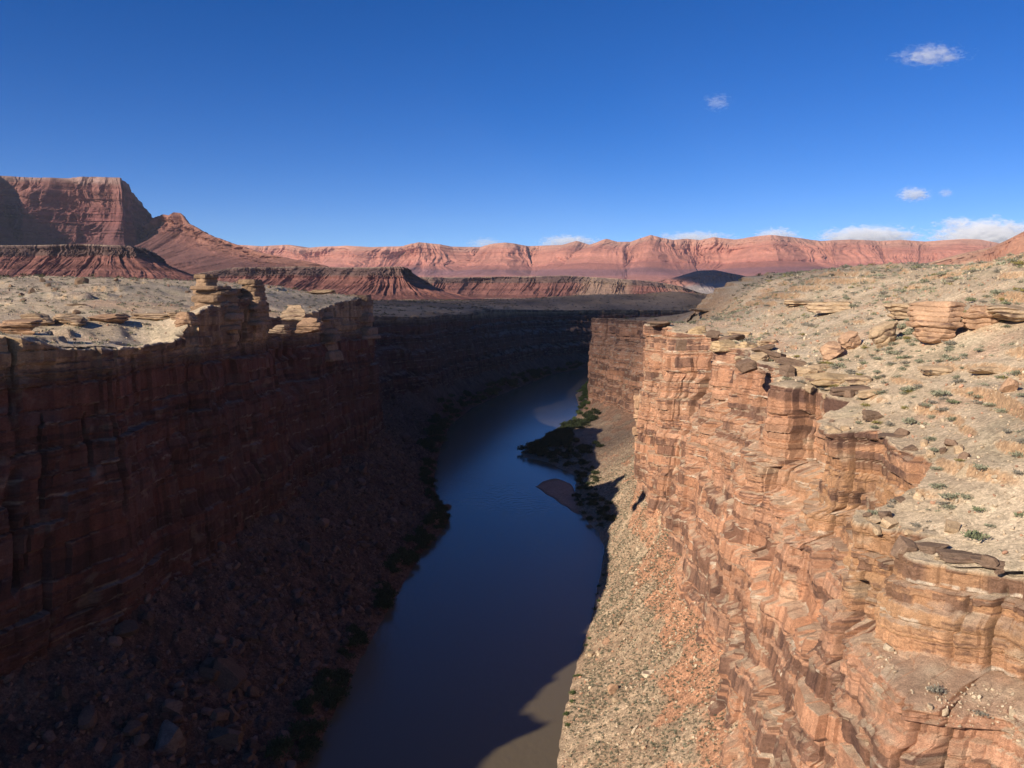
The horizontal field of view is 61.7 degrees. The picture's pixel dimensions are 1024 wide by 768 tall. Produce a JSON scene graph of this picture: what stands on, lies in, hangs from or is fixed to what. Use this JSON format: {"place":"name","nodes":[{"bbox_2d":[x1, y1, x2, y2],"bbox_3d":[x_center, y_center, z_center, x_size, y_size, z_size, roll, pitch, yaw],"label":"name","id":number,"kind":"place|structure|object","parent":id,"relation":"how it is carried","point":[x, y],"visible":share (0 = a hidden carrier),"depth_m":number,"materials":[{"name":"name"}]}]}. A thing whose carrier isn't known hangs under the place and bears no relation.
{"place":"outdoors","nodes":[
{"label":"outdoors","id":0,"kind":"place"},
{"bbox_2d":[0,176,152,245],"bbox_3d":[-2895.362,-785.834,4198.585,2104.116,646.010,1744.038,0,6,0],"label":"mesa","id":1,"kind":"structure","parent":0,"point":[79,210],"depth_m":4724.11,"materials":[{"name":"stone"}]},
{"bbox_2d":[0,244,196,280],"bbox_3d":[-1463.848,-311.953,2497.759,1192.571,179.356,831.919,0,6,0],"label":"mesa","id":2,"kind":"structure","parent":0,"point":[86,260],"depth_m":2374.68,"materials":[{"name":"stone"}]},
{"bbox_2d":[134,212,327,273],"bbox_3d":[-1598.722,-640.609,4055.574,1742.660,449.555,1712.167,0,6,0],"label":"mesa","id":3,"kind":"structure","parent":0,"point":[179,241],"depth_m":4249.10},
{"bbox_2d":[0,352,588,767],"bbox_3d":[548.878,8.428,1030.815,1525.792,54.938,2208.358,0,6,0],"label":"talus slope","id":4,"kind":"structure","parent":0,"point":[27,688],"depth_m":301.35,"materials":[{"name":"stone"}]},
{"bbox_2d":[110,753,123,767],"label":"boulder","id":5,"kind":"object","parent":4,"relation":"on","point":[117,760],"visible":0.94,"depth_m":226.46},
{"bbox_2d":[122,720,143,735],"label":"boulder","id":6,"kind":"object","parent":4,"relation":"on","point":[132,727],"visible":0.96,"depth_m":238.72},
{"bbox_2d":[131,734,149,746],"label":"boulder","id":7,"kind":"object","parent":4,"relation":"on","point":[140,740],"visible":0.99,"depth_m":236.69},
{"bbox_2d":[154,720,185,755],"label":"boulder","id":8,"kind":"object","parent":4,"relation":"on","point":[170,739],"visible":0.98,"depth_m":239.80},
{"bbox_2d":[162,698,182,715],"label":"boulder","id":9,"kind":"object","parent":4,"relation":"on","point":[173,707],"visible":0.88,"depth_m":251.68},
{"bbox_2d":[209,707,229,721],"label":"boulder","id":10,"kind":"object","parent":4,"relation":"on","point":[220,714],"visible":0.98,"depth_m":259.12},
{"bbox_2d":[0,388,447,767],"bbox_3d":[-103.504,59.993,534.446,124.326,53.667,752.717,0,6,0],"label":"rubble","id":11,"kind":"object","parent":4,"relation":"on","point":[87,719],"visible":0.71,"depth_m":331.29,"materials":[{"name":"stone"}]},
{"bbox_2d":[210,726,243,750],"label":"boulder","id":12,"kind":"object","parent":4,"relation":"on","point":[226,739],"visible":0.98,"depth_m":251.60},
{"bbox_2d":[208,657,246,692],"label":"boulder","id":13,"kind":"object","parent":4,"relation":"on","point":[232,676],"visible":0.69,"depth_m":276.31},
{"bbox_2d":[226,705,239,722],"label":"boulder","id":14,"kind":"object","parent":4,"relation":"on","point":[234,715],"visible":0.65,"depth_m":263.67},
{"bbox_2d":[230,636,242,647],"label":"boulder","id":15,"kind":"object","parent":4,"relation":"on","point":[234,642],"visible":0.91,"depth_m":297.08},
{"bbox_2d":[242,752,257,762],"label":"boulder","id":16,"kind":"object","parent":4,"relation":"on","point":[248,757],"visible":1,"depth_m":250.17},
{"bbox_2d":[245,686,259,696],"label":"boulder","id":17,"kind":"object","parent":4,"relation":"on","point":[252,691],"visible":1,"depth_m":280.21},
{"bbox_2d":[248,738,259,752],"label":"boulder","id":18,"kind":"object","parent":4,"relation":"on","point":[252,743],"visible":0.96,"depth_m":255.12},
{"bbox_2d":[263,744,291,761],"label":"riverside bush","id":19,"kind":"object","parent":4,"relation":"on","point":[275,750],"visible":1,"depth_m":254.52,"materials":[{"name":"green plant"}]},
{"bbox_2d":[263,733,295,749],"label":"riverside bush","id":20,"kind":"object","parent":4,"relation":"on","point":[277,741],"visible":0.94,"depth_m":258.97,"materials":[{"name":"green plant"}]},
{"bbox_2d":[286,722,307,740],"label":"riverside bush","id":21,"kind":"object","parent":4,"relation":"on","point":[299,728],"visible":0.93,"depth_m":269.63,"materials":[{"name":"green plant"}]},
{"bbox_2d":[291,697,311,708],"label":"riverside bush","id":22,"kind":"object","parent":4,"relation":"on","point":[302,702],"visible":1,"depth_m":284.36,"materials":[{"name":"green plant"}]},
{"bbox_2d":[290,748,313,762],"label":"riverside bush","id":23,"kind":"object","parent":4,"relation":"on","point":[306,755],"visible":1,"depth_m":261.42,"materials":[{"name":"green plant"}]},
{"bbox_2d":[297,706,314,715],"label":"riverside bush","id":24,"kind":"object","parent":4,"relation":"on","point":[308,711],"visible":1,"depth_m":283.15,"materials":[{"name":"green plant"}]},
{"bbox_2d":[295,694,317,711],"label":"riverside bush","id":25,"kind":"object","parent":4,"relation":"on","point":[310,706],"visible":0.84,"depth_m":285.41,"materials":[{"name":"green plant"}]},
{"bbox_2d":[305,717,320,733],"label":"riverside bush","id":26,"kind":"object","parent":4,"relation":"on","point":[314,723],"visible":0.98,"depth_m":276.15,"materials":[{"name":"green plant"}]},
{"bbox_2d":[304,734,322,752],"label":"riverside bush","id":27,"kind":"object","parent":4,"relation":"on","point":[315,741],"visible":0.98,"depth_m":267.63,"materials":[{"name":"green plant"}]},
{"bbox_2d":[307,718,330,735],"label":"riverside bush","id":28,"kind":"object","parent":4,"relation":"on","point":[321,723],"visible":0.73,"depth_m":277.82,"materials":[{"name":"green plant"}]},
{"bbox_2d":[309,683,330,695],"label":"riverside bush","id":29,"kind":"object","parent":4,"relation":"on","point":[316,689],"visible":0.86,"depth_m":295.60,"materials":[{"name":"green plant"}]},
{"bbox_2d":[312,675,329,689],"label":"riverside bush","id":30,"kind":"object","parent":4,"relation":"on","point":[323,680],"visible":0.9,"depth_m":300.40,"materials":[{"name":"green plant"}]},
{"bbox_2d":[324,692,342,708],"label":"riverside bush","id":31,"kind":"object","parent":4,"relation":"on","point":[336,699],"visible":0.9,"depth_m":295.91,"materials":[{"name":"green plant"}]},
{"bbox_2d":[334,675,348,686],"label":"riverside bush","id":32,"kind":"object","parent":4,"relation":"on","point":[341,680],"visible":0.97,"depth_m":310.15,"materials":[{"name":"green plant"}]},
{"bbox_2d":[330,360,609,679],"bbox_3d":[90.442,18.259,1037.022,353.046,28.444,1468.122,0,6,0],"label":"riverside thicket","id":33,"kind":"object","parent":4,"relation":"on","point":[567,427],"visible":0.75,"depth_m":641.08,"materials":[{"name":"green plant"}]},
{"bbox_2d":[192,266,485,299],"bbox_3d":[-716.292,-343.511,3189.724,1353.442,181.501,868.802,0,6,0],"label":"mesa","id":34,"kind":"structure","parent":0,"point":[389,283],"depth_m":3023.52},
{"bbox_2d":[0,296,696,683],"bbox_3d":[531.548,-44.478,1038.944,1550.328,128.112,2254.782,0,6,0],"label":"canyon wall","id":35,"kind":"structure","parent":0,"point":[130,476],"depth_m":318.25,"materials":[{"name":"stone"}]},
{"bbox_2d":[190,274,218,310],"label":"rock pinnacle","id":36,"kind":"object","parent":35,"relation":"on","point":[206,280],"visible":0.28,"depth_m":382.42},
{"bbox_2d":[190,286,243,330],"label":"rock pinnacle","id":37,"kind":"object","parent":35,"relation":"on","point":[217,296],"visible":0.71,"depth_m":372.45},
{"bbox_2d":[238,279,270,325],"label":"rock pinnacle","id":38,"kind":"object","parent":35,"relation":"on","point":[254,290],"visible":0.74,"depth_m":395.95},
{"bbox_2d":[320,312,343,361],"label":"rock pinnacle","id":39,"kind":"object","parent":35,"relation":"on","point":[330,337],"visible":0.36,"depth_m":524.22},
{"bbox_2d":[349,295,380,344],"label":"rock pinnacle","id":40,"kind":"object","parent":35,"relation":"on","point":[369,332],"visible":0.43,"depth_m":597.46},
{"bbox_2d":[305,368,603,767],"bbox_3d":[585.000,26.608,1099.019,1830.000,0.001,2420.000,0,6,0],"label":"river","id":41,"kind":"structure","parent":0,"point":[469,658],"depth_m":376.19,"materials":[{"name":"blue liquid"}]},
{"bbox_2d":[536,478,578,512],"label":"sandbar","id":42,"kind":"structure","parent":41,"relation":"in","point":[555,489],"depth_m":617.44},
{"bbox_2d":[0,253,1023,574],"bbox_3d":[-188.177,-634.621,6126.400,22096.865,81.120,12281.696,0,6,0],"label":"plateau","id":43,"kind":"structure","parent":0,"point":[988,427],"depth_m":300.44,"materials":[{"name":"soil"}]},
{"bbox_2d":[0,319,42,334],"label":"rock outcrop","id":44,"kind":"object","parent":43,"relation":"on","point":[20,326],"visible":0.94,"depth_m":269.43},
{"bbox_2d":[20,313,54,325],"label":"rock outcrop","id":45,"kind":"object","parent":43,"relation":"on","point":[46,319],"visible":0.67,"depth_m":313.91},
{"bbox_2d":[53,313,87,325],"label":"rock outcrop","id":46,"kind":"object","parent":43,"relation":"on","point":[72,319],"visible":0.89,"depth_m":318.49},
{"bbox_2d":[74,277,88,284],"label":"boulder","id":47,"kind":"object","parent":43,"relation":"on","point":[79,280],"visible":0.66,"depth_m":505.97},
{"bbox_2d":[86,314,128,323],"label":"rock outcrop","id":48,"kind":"object","parent":43,"relation":"on","point":[115,318],"visible":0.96,"depth_m":330.10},
{"bbox_2d":[130,313,169,320],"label":"rock outcrop","id":49,"kind":"object","parent":43,"relation":"on","point":[153,316],"visible":0.87,"depth_m":347.93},
{"bbox_2d":[0,274,353,346],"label":"scrub cover","id":50,"kind":"object","parent":43,"relation":"on","point":[112,312],"visible":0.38,"depth_m":447.09,"materials":[{"name":"beige plant"}]},
{"bbox_2d":[174,312,198,326],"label":"rock outcrop","id":51,"kind":"object","parent":43,"relation":"on","point":[186,318],"visible":0.96,"depth_m":334.18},
{"bbox_2d":[268,325,291,333],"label":"rock outcrop","id":52,"kind":"object","parent":43,"relation":"on","point":[280,329],"visible":1,"depth_m":307.70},
{"bbox_2d":[280,305,305,321],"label":"rock outcrop","id":53,"kind":"object","parent":43,"relation":"on","point":[290,313],"visible":0.93,"depth_m":328.22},
{"bbox_2d":[295,317,322,333],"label":"rock outcrop","id":54,"kind":"object","parent":43,"relation":"on","point":[308,325],"visible":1,"depth_m":309.22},
{"bbox_2d":[307,290,334,294],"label":"rock outcrop","id":55,"kind":"object","parent":43,"relation":"on","point":[318,292],"visible":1,"depth_m":381.92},
{"bbox_2d":[0,268,829,320],"bbox_3d":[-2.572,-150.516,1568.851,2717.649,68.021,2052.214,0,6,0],"label":"distant scrub","id":56,"kind":"object","parent":43,"relation":"on","point":[22,274],"visible":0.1,"depth_m":1515.82,"materials":[{"name":"green plant"}]},
{"bbox_2d":[0,254,1023,569],"bbox_3d":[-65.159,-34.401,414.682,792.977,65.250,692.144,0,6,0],"label":"loose stones","id":57,"kind":"object","parent":43,"relation":"on","point":[790,334],"visible":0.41,"depth_m":319.51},
{"bbox_2d":[710,339,736,351],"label":"rock slab","id":58,"kind":"object","parent":43,"relation":"on","point":[724,345],"visible":0.94,"depth_m":337.26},
{"bbox_2d":[735,358,757,373],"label":"rock slab","id":59,"kind":"object","parent":43,"relation":"on","point":[746,365],"visible":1,"depth_m":272.52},
{"bbox_2d":[751,344,774,351],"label":"rock slab","id":60,"kind":"object","parent":43,"relation":"on","point":[766,347],"visible":0.73,"depth_m":317.83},
{"bbox_2d":[757,338,778,345],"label":"rock slab","id":61,"kind":"object","parent":43,"relation":"on","point":[766,342],"visible":0.72,"depth_m":333.62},
{"bbox_2d":[784,300,813,306],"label":"rock outcrop","id":62,"kind":"object","parent":43,"relation":"on","point":[795,302],"visible":0.88,"depth_m":433.26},
{"bbox_2d":[808,364,829,372],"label":"rock slab","id":63,"kind":"object","parent":43,"relation":"on","point":[819,367],"visible":0.53,"depth_m":264.97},
{"bbox_2d":[805,301,851,312],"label":"rock outcrop","id":64,"kind":"object","parent":43,"relation":"on","point":[826,307],"visible":0.85,"depth_m":371.69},
{"bbox_2d":[819,341,843,359],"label":"boulder","id":65,"kind":"object","parent":43,"relation":"on","point":[829,350],"visible":1,"depth_m":275.51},
{"bbox_2d":[670,252,1023,550],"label":"scrub cover","id":66,"kind":"object","parent":43,"relation":"on","point":[1003,262],"visible":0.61,"depth_m":396.27,"materials":[{"name":"beige plant"}]},
{"bbox_2d":[838,331,860,349],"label":"boulder","id":67,"kind":"object","parent":43,"relation":"on","point":[847,340],"visible":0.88,"depth_m":278.91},
{"bbox_2d":[844,375,871,384],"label":"rock slab","id":68,"kind":"object","parent":43,"relation":"on","point":[855,379],"visible":0.97,"depth_m":238.59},
{"bbox_2d":[868,321,897,348],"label":"rock outcrop","id":69,"kind":"object","parent":43,"relation":"on","point":[882,334],"visible":0.96,"depth_m":262.85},
{"bbox_2d":[881,516,897,528],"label":"rim block","id":70,"kind":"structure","parent":43,"relation":"on","point":[887,522],"depth_m":150.62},
{"bbox_2d":[882,303,910,318],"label":"rock outcrop","id":71,"kind":"object","parent":43,"relation":"on","point":[898,310],"visible":0.48,"depth_m":291.06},
{"bbox_2d":[894,428,909,435],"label":"rim block","id":72,"kind":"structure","parent":43,"relation":"on","point":[900,431],"depth_m":193.16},
{"bbox_2d":[890,535,917,558],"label":"rim block","id":73,"kind":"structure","parent":43,"relation":"on","point":[903,544],"depth_m":139.33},
{"bbox_2d":[915,541,949,554],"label":"rock slab","id":74,"kind":"object","parent":43,"relation":"on","point":[927,547],"visible":0.82,"depth_m":137.92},
{"bbox_2d":[917,365,953,375],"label":"rock outcrop","id":75,"kind":"object","parent":43,"relation":"on","point":[940,369],"visible":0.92,"depth_m":221.32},
{"bbox_2d":[905,301,966,343],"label":"rock outcrop","id":76,"kind":"object","parent":43,"relation":"on","point":[932,322],"visible":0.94,"depth_m":241.51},
{"bbox_2d":[937,492,963,499],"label":"desert shrub","id":77,"kind":"object","parent":43,"relation":"on","point":[950,495],"visible":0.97,"depth_m":151.37,"materials":[{"name":"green plant"}]},
{"bbox_2d":[944,438,957,445],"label":"rim block","id":78,"kind":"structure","parent":43,"relation":"on","point":[949,442],"depth_m":172.66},
{"bbox_2d":[944,519,960,533],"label":"rim block","id":79,"kind":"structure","parent":43,"relation":"on","point":[952,526],"depth_m":142.92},
{"bbox_2d":[960,529,992,540],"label":"desert shrub","id":80,"kind":"object","parent":43,"relation":"on","point":[975,534],"visible":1,"depth_m":137.72,"materials":[{"name":"green plant"}]},
{"bbox_2d":[960,305,1000,328],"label":"rock outcrop","id":81,"kind":"object","parent":43,"relation":"on","point":[975,316],"visible":0.81,"depth_m":238.15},
{"bbox_2d":[967,366,1000,373],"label":"rock outcrop","id":82,"kind":"object","parent":43,"relation":"on","point":[984,370],"visible":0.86,"depth_m":208.48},
{"bbox_2d":[985,305,1023,321],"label":"rock outcrop","id":83,"kind":"object","parent":43,"relation":"on","point":[1014,313],"visible":0.9,"depth_m":232.34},
{"bbox_2d":[999,378,1018,392],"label":"boulder","id":84,"kind":"object","parent":43,"relation":"on","point":[1009,385],"visible":1,"depth_m":187.25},
{"bbox_2d":[0,0,1023,247],"label":"sky","id":85,"kind":"structure","parent":0,"point":[304,123],"materials":[{"name":"blue"}]},
{"bbox_2d":[420,275,702,297],"bbox_3d":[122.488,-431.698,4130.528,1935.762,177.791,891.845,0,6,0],"label":"mesa","id":86,"kind":"structure","parent":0,"point":[517,287],"depth_m":3995.83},
{"bbox_2d":[240,235,998,280],"bbox_3d":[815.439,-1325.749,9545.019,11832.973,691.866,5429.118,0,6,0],"label":"cliffs","id":87,"kind":"structure","parent":0,"point":[651,258],"depth_m":9158.25,"materials":[{"name":"stone"}]},
{"bbox_2d":[521,384,737,767],"bbox_3d":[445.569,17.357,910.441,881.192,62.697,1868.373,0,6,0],"label":"talus slope","id":88,"kind":"structure","parent":0,"point":[611,426],"depth_m":300.20,"materials":[{"name":"gravel"}]},
{"bbox_2d":[607,684,617,695],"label":"boulder","id":89,"kind":"object","parent":88,"relation":"on","point":[612,688],"visible":0.94,"depth_m":286.13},
{"bbox_2d":[561,435,736,767],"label":"talus stones","id":90,"kind":"object","parent":88,"relation":"on","point":[677,691],"visible":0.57,"depth_m":308.03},
{"bbox_2d":[567,454,737,767],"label":"talus scrub","id":91,"kind":"object","parent":88,"relation":"on","point":[638,673],"visible":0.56,"depth_m":303.56,"materials":[{"name":"beige plant"}]},
{"bbox_2d":[653,270,744,293],"bbox_3d":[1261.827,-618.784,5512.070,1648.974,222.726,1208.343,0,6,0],"label":"hills","id":92,"kind":"structure","parent":0,"point":[705,281],"depth_m":5305.73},
{"bbox_2d":[587,297,1023,767],"bbox_3d":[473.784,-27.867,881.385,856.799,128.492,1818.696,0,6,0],"label":"canyon wall","id":93,"kind":"structure","parent":0,"point":[801,586],"depth_m":203.76,"materials":[{"name":"stone"}]},
{"bbox_2d":[632,394,638,447],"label":"rock pinnacle","id":94,"kind":"object","parent":93,"relation":"on","point":[636,411],"visible":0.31,"depth_m":477.56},
{"bbox_2d":[647,321,670,326],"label":"rock slab","id":95,"kind":"object","parent":93,"relation":"on","point":[658,323],"visible":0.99,"depth_m":432.42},
{"bbox_2d":[675,339,686,350],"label":"rock slab","id":96,"kind":"object","parent":93,"relation":"attached to","point":[681,344],"visible":1,"depth_m":339.79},
{"bbox_2d":[688,325,706,333],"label":"rock slab","id":97,"kind":"object","parent":93,"relation":"on","point":[698,329],"visible":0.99,"depth_m":398.88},
{"bbox_2d":[706,330,719,338],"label":"rock slab","id":98,"kind":"object","parent":93,"relation":"on","point":[714,334],"visible":1,"depth_m":386.94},
{"bbox_2d":[719,334,744,340],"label":"rock slab","id":99,"kind":"object","parent":93,"relation":"on","point":[740,337],"visible":0.53,"depth_m":366.09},
{"bbox_2d":[735,341,757,347],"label":"rock slab","id":100,"kind":"object","parent":93,"relation":"on","point":[744,344],"visible":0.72,"depth_m":333.36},
{"bbox_2d":[750,352,768,361],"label":"rock slab","id":101,"kind":"object","parent":93,"relation":"on","point":[762,356],"visible":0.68,"depth_m":293.12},
{"bbox_2d":[760,348,785,360],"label":"rock slab","id":102,"kind":"object","parent":93,"relation":"on","point":[773,355],"visible":0.66,"depth_m":293.79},
{"bbox_2d":[779,365,794,376],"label":"rock slab","id":103,"kind":"object","parent":93,"relation":"on","point":[787,370],"visible":0.96,"depth_m":261.62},
{"bbox_2d":[775,357,806,365],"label":"rock slab","id":104,"kind":"object","parent":93,"relation":"on","point":[786,361],"visible":0.81,"depth_m":280.21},
{"bbox_2d":[791,365,817,375],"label":"rock slab","id":105,"kind":"object","parent":93,"relation":"on","point":[800,370],"visible":0.73,"depth_m":261.61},
{"bbox_2d":[803,372,847,385],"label":"rock slab","id":106,"kind":"object","parent":93,"relation":"on","point":[823,379],"visible":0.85,"depth_m":247.16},
{"bbox_2d":[829,385,870,395],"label":"rock slab","id":107,"kind":"object","parent":93,"relation":"on","point":[836,391],"visible":0.83,"depth_m":233.68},
{"bbox_2d":[857,388,881,397],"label":"rock slab","id":108,"kind":"object","parent":93,"relation":"on","point":[866,393],"visible":0.88,"depth_m":224.93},
{"bbox_2d":[862,410,882,420],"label":"rock slab","id":109,"kind":"object","parent":93,"relation":"on","point":[869,415],"visible":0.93,"depth_m":210.28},
{"bbox_2d":[878,511,892,519],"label":"rock slab","id":110,"kind":"object","parent":93,"relation":"on","point":[882,514],"visible":0.84,"depth_m":152.32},
{"bbox_2d":[877,433,904,437],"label":"rock slab","id":111,"kind":"object","parent":93,"relation":"on","point":[882,435],"visible":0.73,"depth_m":193.21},
{"bbox_2d":[926,683,946,694],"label":"desert shrub","id":112,"kind":"object","parent":93,"relation":"on","point":[937,689],"visible":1,"depth_m":122.61,"materials":[{"name":"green plant"}]},
{"bbox_2d":[867,642,1023,742],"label":"bench debris","id":113,"kind":"object","parent":93,"relation":"on","point":[890,648],"visible":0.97,"depth_m":120.60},
{"bbox_2d":[936,548,981,563],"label":"rock slab","id":114,"kind":"object","parent":93,"relation":"on","point":[954,556],"visible":0.83,"depth_m":134.13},
{"bbox_2d":[970,556,1004,568],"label":"rock slab","id":115,"kind":"object","parent":93,"relation":"on","point":[1001,565],"visible":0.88,"depth_m":130.72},
{"bbox_2d":[980,554,999,566],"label":"rim block","id":116,"kind":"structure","parent":93,"relation":"on","point":[991,560],"depth_m":130.48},
{"bbox_2d":[929,231,1023,265],"bbox_3d":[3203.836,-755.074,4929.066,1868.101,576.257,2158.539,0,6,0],"label":"hills","id":117,"kind":"structure","parent":0,"point":[1014,245],"depth_m":4807.93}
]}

